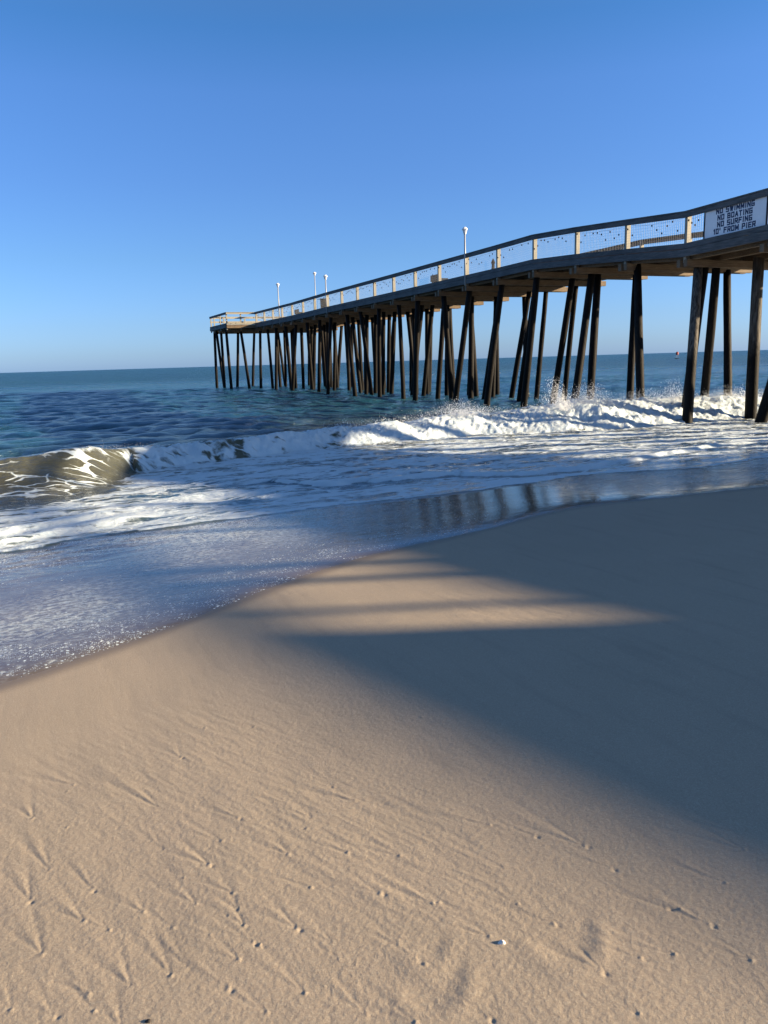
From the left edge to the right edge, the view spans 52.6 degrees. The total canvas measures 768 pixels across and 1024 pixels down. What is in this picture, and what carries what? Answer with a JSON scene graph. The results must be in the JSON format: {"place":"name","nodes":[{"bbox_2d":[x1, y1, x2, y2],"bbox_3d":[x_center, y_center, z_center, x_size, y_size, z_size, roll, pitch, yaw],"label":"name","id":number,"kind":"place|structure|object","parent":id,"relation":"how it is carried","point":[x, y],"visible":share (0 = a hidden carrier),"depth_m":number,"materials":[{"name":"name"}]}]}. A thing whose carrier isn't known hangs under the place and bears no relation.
{"place":"outdoors","nodes":[
{"label":"outdoors","id":0,"kind":"place"},
{"bbox_2d":[0,486,767,1023],"bbox_3d":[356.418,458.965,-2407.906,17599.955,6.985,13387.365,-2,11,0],"label":"beach","id":1,"kind":"structure","parent":0,"point":[412,784],"depth_m":2.91,"materials":[{"name":"beige sand"}]},
{"bbox_2d":[0,350,767,683],"bbox_3d":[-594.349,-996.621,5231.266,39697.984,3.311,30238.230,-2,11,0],"label":"sea","id":2,"kind":"structure","parent":0,"point":[214,498],"depth_m":13.25,"materials":[{"name":"liquid"}]},
{"bbox_2d":[86,377,762,448],"bbox_3d":[5.232,-3.256,21.919,26.582,1.181,4.275,-7,12,-26],"label":"spray","id":3,"kind":"object","parent":2,"relation":"on","point":[561,405],"visible":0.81,"depth_m":22.27,"materials":[{"name":"white liquid"}]},
{"bbox_2d":[209,188,767,423],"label":"pier","id":4,"kind":"structure","parent":2,"relation":"in","point":[745,251],"depth_m":32.66,"materials":[{"name":"brown wood"}]},
{"bbox_2d":[276,283,279,323],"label":"street lamp","id":5,"kind":"object","parent":4,"relation":"attached to","point":[277,284],"visible":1,"depth_m":59.14,"materials":[{"name":"grey metal"}]},
{"bbox_2d":[320,298,325,307],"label":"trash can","id":6,"kind":"object","parent":4,"relation":"on","point":[323,305],"visible":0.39,"depth_m":51.65,"materials":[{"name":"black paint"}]},
{"bbox_2d":[323,275,327,313],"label":"street lamp","id":7,"kind":"object","parent":4,"relation":"attached to","point":[325,277],"visible":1,"depth_m":49.59,"materials":[{"name":"grey metal"}]},
{"bbox_2d":[430,274,447,282],"bbox_3d":[2.675,-11.180,37.606,0.440,0.600,1.000,-6,12,-23],"label":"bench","id":8,"kind":"object","parent":4,"relation":"on","point":[434,279],"visible":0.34,"depth_m":37.54,"materials":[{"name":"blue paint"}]},
{"bbox_2d":[462,227,467,285],"bbox_3d":[3.509,-11.066,33.631,0.244,2.417,0.244,-2,11,-1],"label":"street lamp","id":9,"kind":"object","parent":4,"relation":"attached to","point":[464,229],"visible":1,"depth_m":33.57,"materials":[{"name":"grey metal"}]},
{"bbox_2d":[255,217,698,316],"bbox_3d":[-0.968,-12.455,43.901,0.054,0.842,49.029,-6,12,-23],"label":"light string","id":10,"kind":"object","parent":4,"relation":"hanging from","point":[497,257],"visible":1,"depth_m":30.89,"materials":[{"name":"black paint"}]},
{"bbox_2d":[703,196,767,238],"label":"warning sign","id":11,"kind":"object","parent":4,"relation":"attached to","point":[739,217],"visible":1,"depth_m":20.84,"materials":[{"name":"white paint"}]},
{"bbox_2d":[0,0,767,372],"label":"sky","id":12,"kind":"structure","parent":0,"point":[165,165],"materials":[{"name":"blue"}]},
{"bbox_2d":[491,259,494,268],"bbox_3d":[4.552,-10.251,32.388,0.220,0.620,0.209,-6,12,-23],"label":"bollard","id":13,"kind":"object","parent":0,"point":[493,264],"visible":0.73,"depth_m":32.33,"materials":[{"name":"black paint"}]}
]}

